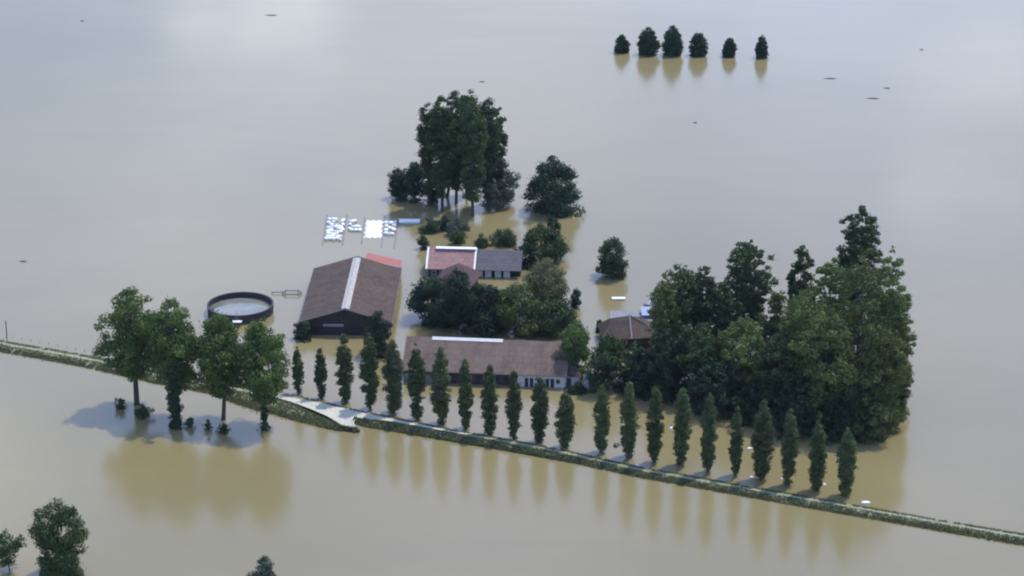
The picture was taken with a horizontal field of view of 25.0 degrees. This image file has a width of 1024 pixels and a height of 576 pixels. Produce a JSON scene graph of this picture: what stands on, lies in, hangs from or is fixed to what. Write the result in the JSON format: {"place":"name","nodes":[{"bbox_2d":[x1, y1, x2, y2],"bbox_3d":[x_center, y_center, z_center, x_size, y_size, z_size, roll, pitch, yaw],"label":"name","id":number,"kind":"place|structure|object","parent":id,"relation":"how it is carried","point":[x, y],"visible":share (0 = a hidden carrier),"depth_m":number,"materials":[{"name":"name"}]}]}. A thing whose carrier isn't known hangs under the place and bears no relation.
{"place":"outdoors","nodes":[
{"label":"outdoors","id":0,"kind":"place"},
{"bbox_2d":[251,392,469,434],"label":"gravel road","id":1,"kind":"structure","parent":0,"point":[342,416],"depth_m":535.62,"materials":[{"name":"grey gravel"}]},
{"bbox_2d":[0,0,1023,575],"bbox_3d":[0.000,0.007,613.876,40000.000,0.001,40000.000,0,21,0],"label":"water","id":2,"kind":"structure","parent":0,"point":[194,156],"depth_m":654.10,"materials":[{"name":"brown liquid"}]},
{"bbox_2d":[0,528,27,569],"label":"shrub","id":3,"kind":"object","parent":2,"relation":"on","point":[5,549],"visible":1,"depth_m":463.40,"materials":[{"name":"green plant"}]},
{"bbox_2d":[25,497,90,575],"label":"broadleaf tree","id":4,"kind":"object","parent":2,"relation":"on","point":[64,561],"visible":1,"depth_m":457.49,"materials":[{"name":"green plant"}]},
{"bbox_2d":[91,286,169,405],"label":"broadleaf tree","id":5,"kind":"object","parent":2,"relation":"on","point":[129,340],"visible":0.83,"depth_m":532.96,"materials":[{"name":"green plant"}]},
{"bbox_2d":[134,403,154,419],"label":"bush","id":6,"kind":"object","parent":2,"relation":"on","point":[143,412],"visible":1,"depth_m":534.61,"materials":[{"name":"green plant"}]},
{"bbox_2d":[138,295,201,415],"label":"broadleaf tree","id":7,"kind":"object","parent":2,"relation":"on","point":[179,334],"visible":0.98,"depth_m":527.44,"materials":[{"name":"green plant"}]},
{"bbox_2d":[164,363,184,429],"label":"ivy column","id":8,"kind":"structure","parent":7,"relation":"attached to","point":[173,410],"depth_m":527.08,"materials":[{"name":"green plant"}]},
{"bbox_2d":[190,312,245,419],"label":"broadleaf tree","id":9,"kind":"object","parent":2,"relation":"on","point":[223,346],"visible":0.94,"depth_m":525.95,"materials":[{"name":"green plant"}]},
{"bbox_2d":[207,292,273,326],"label":"slurry tank","id":10,"kind":"object","parent":2,"relation":"in","point":[242,307],"visible":0.89,"depth_m":598.82,"materials":[{"name":"grey concrete"}]},
{"bbox_2d":[232,316,290,423],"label":"broadleaf tree","id":11,"kind":"object","parent":2,"relation":"on","point":[265,347],"visible":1,"depth_m":523.34,"materials":[{"name":"green plant"}]},
{"bbox_2d":[246,555,276,575],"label":"tree","id":12,"kind":"object","parent":2,"relation":"on","point":[265,568],"visible":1,"depth_m":455.12,"materials":[{"name":"green plant"}]},
{"bbox_2d":[291,346,304,393],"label":"poplar tree","id":13,"kind":"object","parent":2,"relation":"on","point":[298,370],"visible":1,"depth_m":545.87,"materials":[{"name":"green plant"}]},
{"bbox_2d":[293,321,312,342],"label":"bush","id":14,"kind":"object","parent":2,"relation":"on","point":[300,332],"visible":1,"depth_m":579.56,"materials":[{"name":"green plant"}]},
{"bbox_2d":[313,347,328,398],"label":"poplar tree","id":15,"kind":"object","parent":2,"relation":"on","point":[320,373],"visible":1,"depth_m":543.09,"materials":[{"name":"green plant"}]},
{"bbox_2d":[333,333,354,402],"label":"poplar tree","id":16,"kind":"object","parent":2,"relation":"on","point":[346,367],"visible":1,"depth_m":540.07,"materials":[{"name":"green plant"}]},
{"bbox_2d":[299,256,401,334],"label":"barn","id":17,"kind":"structure","parent":2,"relation":"on","point":[348,296],"depth_m":593.82,"materials":[{"name":"brown tile"}]},
{"bbox_2d":[322,214,397,247],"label":"silage bunker","id":18,"kind":"object","parent":2,"relation":"on","point":[363,230],"visible":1,"depth_m":655.87,"materials":[{"name":"grey concrete"}]},
{"bbox_2d":[363,220,383,237],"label":"plastic sheet","id":19,"kind":"object","parent":18,"relation":"on","point":[373,229],"visible":1,"depth_m":656.22,"materials":[{"name":"white plastic"}]},
{"bbox_2d":[357,333,380,408],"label":"poplar tree","id":20,"kind":"object","parent":2,"relation":"on","point":[368,353],"visible":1,"depth_m":536.26,"materials":[{"name":"green plant"}]},
{"bbox_2d":[362,310,393,358],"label":"tree","id":21,"kind":"object","parent":2,"relation":"on","point":[380,340],"visible":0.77,"depth_m":567.89,"materials":[{"name":"green plant"}]},
{"bbox_2d":[366,253,401,268],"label":"annex shed","id":22,"kind":"structure","parent":2,"relation":"on","point":[387,260],"depth_m":620.48,"materials":[{"name":"red tile"}]},
{"bbox_2d":[381,339,403,412],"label":"poplar tree","id":23,"kind":"object","parent":2,"relation":"on","point":[391,369],"visible":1,"depth_m":533.76,"materials":[{"name":"green plant"}]},
{"bbox_2d":[387,165,408,201],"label":"round tree","id":24,"kind":"object","parent":2,"relation":"on","point":[397,188],"visible":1,"depth_m":680.07,"materials":[{"name":"green plant"}]},
{"bbox_2d":[399,161,425,202],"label":"round tree","id":25,"kind":"object","parent":2,"relation":"on","point":[412,179],"visible":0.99,"depth_m":677.99,"materials":[{"name":"green plant"}]},
{"bbox_2d":[406,342,426,419],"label":"poplar tree","id":26,"kind":"object","parent":2,"relation":"on","point":[416,387],"visible":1,"depth_m":530.33,"materials":[{"name":"green plant"}]},
{"bbox_2d":[414,102,437,206],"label":"tall tree","id":27,"kind":"object","parent":2,"relation":"on","point":[426,163],"visible":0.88,"depth_m":669.03,"materials":[{"name":"green plant"}]},
{"bbox_2d":[417,217,441,234],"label":"bush","id":28,"kind":"object","parent":2,"relation":"on","point":[430,226],"visible":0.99,"depth_m":653.83,"materials":[{"name":"green plant"}]},
{"bbox_2d":[405,274,455,328],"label":"garden tree","id":29,"kind":"object","parent":2,"relation":"on","point":[422,291],"visible":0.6,"depth_m":588.85,"materials":[{"name":"green plant"}]},
{"bbox_2d":[428,346,452,423],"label":"poplar tree","id":30,"kind":"object","parent":2,"relation":"on","point":[441,379],"visible":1,"depth_m":528.45,"materials":[{"name":"green plant"}]},
{"bbox_2d":[423,95,459,211],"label":"tall tree","id":31,"kind":"object","parent":2,"relation":"on","point":[440,116],"visible":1,"depth_m":663.75,"materials":[{"name":"green plant"}]},
{"bbox_2d":[425,246,477,276],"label":"farmhouse","id":32,"kind":"object","parent":2,"relation":"on","point":[439,259],"visible":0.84,"depth_m":622.53,"materials":[{"name":"tile"}]},
{"bbox_2d":[426,267,485,334],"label":"garden tree","id":33,"kind":"object","parent":2,"relation":"on","point":[456,296],"visible":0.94,"depth_m":580.89,"materials":[{"name":"green plant"}]},
{"bbox_2d":[443,90,470,203],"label":"tall tree","id":34,"kind":"object","parent":2,"relation":"on","point":[453,104],"visible":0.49,"depth_m":670.51,"materials":[{"name":"green plant"}]},
{"bbox_2d":[445,218,470,236],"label":"bush","id":35,"kind":"object","parent":2,"relation":"on","point":[458,225],"visible":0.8,"depth_m":651.02,"materials":[{"name":"green plant"}]},
{"bbox_2d":[438,263,481,287],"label":"hipped house","id":36,"kind":"structure","parent":2,"relation":"on","point":[469,271],"depth_m":612.53,"materials":[{"name":"tile"}]},
{"bbox_2d":[457,359,474,428],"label":"poplar tree","id":37,"kind":"object","parent":2,"relation":"on","point":[465,401],"visible":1,"depth_m":526.25,"materials":[{"name":"green plant"}]},
{"bbox_2d":[453,89,490,216],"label":"tall tree","id":38,"kind":"object","parent":2,"relation":"on","point":[470,146],"visible":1,"depth_m":659.04,"materials":[{"name":"green plant"}]},
{"bbox_2d":[402,336,567,387],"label":"stable","id":39,"kind":"structure","parent":2,"relation":"on","point":[528,361],"depth_m":554.92,"materials":[{"name":"tile"}]},
{"bbox_2d":[459,283,514,338],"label":"garden tree","id":40,"kind":"object","parent":2,"relation":"on","point":[482,320],"visible":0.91,"depth_m":580.18,"materials":[{"name":"green plant"}]},
{"bbox_2d":[476,97,503,206],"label":"tall tree","id":41,"kind":"object","parent":2,"relation":"on","point":[491,148],"visible":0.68,"depth_m":666.66,"materials":[{"name":"green plant"}]},
{"bbox_2d":[479,364,500,434],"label":"poplar tree","id":42,"kind":"object","parent":2,"relation":"on","point":[488,406],"visible":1,"depth_m":523.60,"materials":[{"name":"green plant"}]},
{"bbox_2d":[476,250,522,277],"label":"slate house","id":43,"kind":"structure","parent":2,"relation":"on","point":[500,263],"depth_m":621.60,"materials":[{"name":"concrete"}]},
{"bbox_2d":[479,156,521,209],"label":"round tree","id":44,"kind":"object","parent":2,"relation":"on","point":[504,195],"visible":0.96,"depth_m":672.39,"materials":[{"name":"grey plant"}]},
{"bbox_2d":[493,107,508,190],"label":"tall tree","id":45,"kind":"object","parent":2,"relation":"on","point":[503,138],"visible":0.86,"depth_m":672.26,"materials":[{"name":"green plant"}]},
{"bbox_2d":[488,226,519,247],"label":"bush","id":46,"kind":"object","parent":2,"relation":"on","point":[508,239],"visible":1,"depth_m":643.58,"materials":[{"name":"green plant"}]},
{"bbox_2d":[0,342,1021,541],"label":"dike","id":47,"kind":"structure","parent":2,"relation":"in","point":[292,396],"depth_m":509.14,"materials":[{"name":"green plant"}]},
{"bbox_2d":[226,391,577,462],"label":"grass","id":48,"kind":"structure","parent":47,"relation":"on","point":[325,420],"depth_m":529.19,"materials":[{"name":"green plant"}]},
{"bbox_2d":[0,340,1023,544],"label":"grass","id":49,"kind":"structure","parent":47,"relation":"on","point":[746,493],"depth_m":500.36,"materials":[{"name":"green plant"}]},
{"bbox_2d":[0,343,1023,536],"bbox_3d":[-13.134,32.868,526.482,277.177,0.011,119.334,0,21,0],"label":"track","id":50,"kind":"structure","parent":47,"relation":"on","point":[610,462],"depth_m":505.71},
{"bbox_2d":[504,370,523,438],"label":"poplar tree","id":51,"kind":"object","parent":2,"relation":"on","point":[514,403],"visible":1,"depth_m":520.92,"materials":[{"name":"green plant"}]},
{"bbox_2d":[488,282,541,338],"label":"garden tree","id":52,"kind":"object","parent":2,"relation":"on","point":[518,296],"visible":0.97,"depth_m":580.01,"materials":[{"name":"green plant"}]},
{"bbox_2d":[529,376,549,442],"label":"poplar tree","id":53,"kind":"object","parent":2,"relation":"on","point":[539,411],"visible":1,"depth_m":519.51,"materials":[{"name":"green plant"}]},
{"bbox_2d":[510,222,570,270],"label":"garden tree","id":54,"kind":"object","parent":2,"relation":"on","point":[554,246],"visible":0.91,"depth_m":628.25,"materials":[{"name":"green plant"}]},
{"bbox_2d":[522,257,573,310],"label":"garden tree","id":55,"kind":"object","parent":2,"relation":"on","point":[543,288],"visible":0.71,"depth_m":590.53,"materials":[{"name":"green plant"}]},
{"bbox_2d":[518,155,585,218],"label":"round tree","id":56,"kind":"object","parent":2,"relation":"on","point":[549,198],"visible":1,"depth_m":667.30,"materials":[{"name":"green plant"}]},
{"bbox_2d":[523,297,587,339],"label":"garden tree","id":57,"kind":"object","parent":2,"relation":"on","point":[559,315],"visible":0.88,"depth_m":580.12,"materials":[{"name":"green plant"}]},
{"bbox_2d":[554,389,577,447],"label":"poplar tree","id":58,"kind":"object","parent":2,"relation":"on","point":[565,423],"visible":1,"depth_m":517.22,"materials":[{"name":"green plant"}]},
{"bbox_2d":[552,321,592,383],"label":"garden tree","id":59,"kind":"object","parent":2,"relation":"on","point":[575,348],"visible":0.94,"depth_m":552.45,"materials":[{"name":"green plant"}]},
{"bbox_2d":[566,362,582,385],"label":"outhouse","id":60,"kind":"structure","parent":2,"relation":"on","point":[573,377],"depth_m":552.14,"materials":[{"name":"grey"}]},
{"bbox_2d":[563,379,588,395],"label":"bush","id":61,"kind":"object","parent":2,"relation":"on","point":[578,389],"visible":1,"depth_m":548.50,"materials":[{"name":"green plant"}]},
{"bbox_2d":[592,384,611,452],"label":"poplar tree","id":62,"kind":"object","parent":2,"relation":"on","point":[602,422],"visible":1,"depth_m":514.58,"materials":[{"name":"green plant"}]},
{"bbox_2d":[584,333,632,393],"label":"tree","id":63,"kind":"object","parent":2,"relation":"on","point":[604,362],"visible":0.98,"depth_m":547.36,"materials":[{"name":"green plant"}]},
{"bbox_2d":[595,236,628,280],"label":"round tree","id":64,"kind":"object","parent":2,"relation":"on","point":[611,263],"visible":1,"depth_m":618.76,"materials":[{"name":"green plant"}]},
{"bbox_2d":[614,34,631,53],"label":"tree","id":65,"kind":"object","parent":2,"relation":"on","point":[622,45],"visible":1,"depth_m":834.27,"materials":[{"name":"green plant"}]},
{"bbox_2d":[598,315,653,347],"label":"cottage","id":66,"kind":"structure","parent":2,"relation":"on","point":[628,329],"depth_m":574.86,"materials":[{"name":"tile"}]},
{"bbox_2d":[619,382,641,458],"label":"poplar tree","id":67,"kind":"object","parent":2,"relation":"on","point":[628,412],"visible":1,"depth_m":511.64,"materials":[{"name":"green plant"}]},
{"bbox_2d":[610,311,651,320],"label":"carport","id":68,"kind":"object","parent":2,"relation":"on","point":[614,314],"visible":0.26,"depth_m":591.23,"materials":[{"name":"grey metal"}]},
{"bbox_2d":[618,347,670,398],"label":"grove tree","id":69,"kind":"object","parent":2,"relation":"on","point":[632,367],"visible":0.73,"depth_m":545.01,"materials":[{"name":"green plant"}]},
{"bbox_2d":[636,26,661,55],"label":"tree","id":70,"kind":"object","parent":2,"relation":"on","point":[648,43],"visible":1,"depth_m":830.36,"materials":[{"name":"green plant"}]},
{"bbox_2d":[644,386,664,462],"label":"poplar tree","id":71,"kind":"object","parent":2,"relation":"on","point":[656,427],"visible":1,"depth_m":509.29,"materials":[{"name":"green plant"}]},
{"bbox_2d":[646,279,682,376],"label":"grove tree","id":72,"kind":"object","parent":2,"relation":"on","point":[659,312],"visible":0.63,"depth_m":548.37,"materials":[{"name":"green plant"}]},
{"bbox_2d":[638,331,691,402],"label":"grove tree","id":73,"kind":"object","parent":2,"relation":"on","point":[662,363],"visible":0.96,"depth_m":540.83,"materials":[{"name":"green plant"}]},
{"bbox_2d":[661,25,683,55],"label":"tree","id":74,"kind":"object","parent":2,"relation":"on","point":[671,45],"visible":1,"depth_m":829.57,"materials":[{"name":"green plant"}]},
{"bbox_2d":[658,264,703,335],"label":"grove tree","id":75,"kind":"object","parent":2,"relation":"on","point":[683,298],"visible":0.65,"depth_m":550.03,"materials":[{"name":"green plant"}]},
{"bbox_2d":[670,387,692,464],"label":"poplar tree","id":76,"kind":"object","parent":2,"relation":"on","point":[681,427],"visible":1,"depth_m":507.60,"materials":[{"name":"green plant"}]},
{"bbox_2d":[667,322,720,406],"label":"grove tree","id":77,"kind":"object","parent":2,"relation":"on","point":[695,358],"visible":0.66,"depth_m":540.77,"materials":[{"name":"green plant"}]},
{"bbox_2d":[688,32,708,56],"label":"tree","id":78,"kind":"object","parent":2,"relation":"on","point":[698,46],"visible":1,"depth_m":829.78,"materials":[{"name":"green plant"}]},
{"bbox_2d":[688,266,716,348],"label":"grove tree","id":79,"kind":"object","parent":2,"relation":"on","point":[708,283],"visible":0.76,"depth_m":552.53,"materials":[{"name":"green plant"}]},
{"bbox_2d":[699,392,719,472],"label":"poplar tree","id":80,"kind":"object","parent":2,"relation":"on","point":[710,436],"visible":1,"depth_m":503.93,"materials":[{"name":"green plant"}]},
{"bbox_2d":[686,356,747,420],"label":"grove tree","id":81,"kind":"object","parent":2,"relation":"on","point":[731,388],"visible":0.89,"depth_m":534.42,"materials":[{"name":"green plant"}]},
{"bbox_2d":[704,281,745,356],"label":"grove tree","id":82,"kind":"object","parent":2,"relation":"on","point":[725,301],"visible":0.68,"depth_m":553.82,"materials":[{"name":"green plant"}]},
{"bbox_2d":[720,38,737,57],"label":"tree","id":83,"kind":"object","parent":2,"relation":"on","point":[730,48],"visible":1,"depth_m":829.13,"materials":[{"name":"green plant"}]},
{"bbox_2d":[727,406,745,475],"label":"poplar tree","id":84,"kind":"object","parent":2,"relation":"on","point":[735,449],"visible":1,"depth_m":503.53,"materials":[{"name":"green plant"}]},
{"bbox_2d":[714,317,769,401],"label":"grove tree","id":85,"kind":"object","parent":2,"relation":"on","point":[748,333],"visible":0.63,"depth_m":538.09,"materials":[{"name":"green plant"}]},
{"bbox_2d":[720,239,780,344],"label":"grove tree","id":86,"kind":"object","parent":2,"relation":"on","point":[752,299],"visible":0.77,"depth_m":559.46,"materials":[{"name":"green plant"}]},
{"bbox_2d":[727,382,778,427],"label":"grove tree","id":87,"kind":"object","parent":2,"relation":"on","point":[750,406],"visible":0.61,"depth_m":530.69,"materials":[{"name":"green plant"}]},
{"bbox_2d":[754,35,768,58],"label":"tree","id":88,"kind":"object","parent":2,"relation":"on","point":[761,47],"visible":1,"depth_m":827.15,"materials":[{"name":"green plant"}]},
{"bbox_2d":[750,398,777,479],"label":"poplar tree","id":89,"kind":"object","parent":2,"relation":"on","point":[762,439],"visible":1,"depth_m":500.74,"materials":[{"name":"green plant"}]},
{"bbox_2d":[732,332,806,426],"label":"grove tree","id":90,"kind":"object","parent":2,"relation":"on","point":[770,380],"visible":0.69,"depth_m":528.02,"materials":[{"name":"green plant"}]},
{"bbox_2d":[756,290,800,350],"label":"grove tree","id":91,"kind":"object","parent":2,"relation":"on","point":[770,328],"visible":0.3,"depth_m":550.44,"materials":[{"name":"green plant"}]},
{"bbox_2d":[779,408,799,485],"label":"poplar tree","id":92,"kind":"object","parent":2,"relation":"on","point":[789,452],"visible":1,"depth_m":498.25,"materials":[{"name":"green plant"}]},
{"bbox_2d":[769,383,831,440],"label":"grove tree","id":93,"kind":"object","parent":2,"relation":"on","point":[800,412],"visible":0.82,"depth_m":523.70,"materials":[{"name":"green plant"}]},
{"bbox_2d":[786,245,817,307],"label":"grove tree","id":94,"kind":"object","parent":2,"relation":"on","point":[795,287],"visible":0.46,"depth_m":561.76,"materials":[{"name":"green plant"}]},
{"bbox_2d":[768,289,837,399],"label":"grove tree","id":95,"kind":"object","parent":2,"relation":"on","point":[796,318],"visible":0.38,"depth_m":530.18,"materials":[{"name":"green plant"}]},
{"bbox_2d":[807,412,827,491],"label":"poplar tree","id":96,"kind":"object","parent":2,"relation":"on","point":[817,456],"visible":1,"depth_m":496.05,"materials":[{"name":"green plant"}]},
{"bbox_2d":[780,308,868,431],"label":"grove tree","id":97,"kind":"object","parent":2,"relation":"on","point":[817,374],"visible":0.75,"depth_m":522.36,"materials":[{"name":"green plant"}]},
{"bbox_2d":[797,257,857,369],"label":"grove tree","id":98,"kind":"object","parent":2,"relation":"on","point":[831,283],"visible":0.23,"depth_m":543.35,"materials":[{"name":"green plant"}]},
{"bbox_2d":[834,427,859,496],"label":"poplar tree","id":99,"kind":"object","parent":2,"relation":"on","point":[846,454],"visible":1,"depth_m":493.79,"materials":[{"name":"green plant"}]},
{"bbox_2d":[820,381,886,446],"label":"grove tree","id":100,"kind":"object","parent":2,"relation":"on","point":[842,410],"visible":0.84,"depth_m":521.46,"materials":[{"name":"green plant"}]},
{"bbox_2d":[836,205,882,345],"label":"grove tree","id":101,"kind":"object","parent":2,"relation":"on","point":[856,246],"visible":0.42,"depth_m":556.57,"materials":[{"name":"green plant"}]},
{"bbox_2d":[823,248,900,390],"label":"grove tree","id":102,"kind":"object","parent":2,"relation":"on","point":[871,305],"visible":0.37,"depth_m":527.61,"materials":[{"name":"green plant"}]},
{"bbox_2d":[831,324,912,444],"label":"grove tree","id":103,"kind":"object","parent":2,"relation":"on","point":[887,407],"visible":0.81,"depth_m":520.57,"materials":[{"name":"green plant"}]},
{"bbox_2d":[864,245,913,367],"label":"grove tree","id":104,"kind":"object","parent":2,"relation":"on","point":[892,279],"visible":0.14,"depth_m":543.24,"materials":[{"name":"green plant"}]},
{"bbox_2d":[874,286,916,415],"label":"grove tree","id":105,"kind":"object","parent":2,"relation":"on","point":[903,329],"visible":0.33,"depth_m":528.36,"materials":[{"name":"green plant"}]},
{"bbox_2d":[880,353,913,422],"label":"grove tree","id":106,"kind":"object","parent":2,"relation":"on","point":[902,398],"visible":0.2,"depth_m":531.66,"materials":[{"name":"green plant"}]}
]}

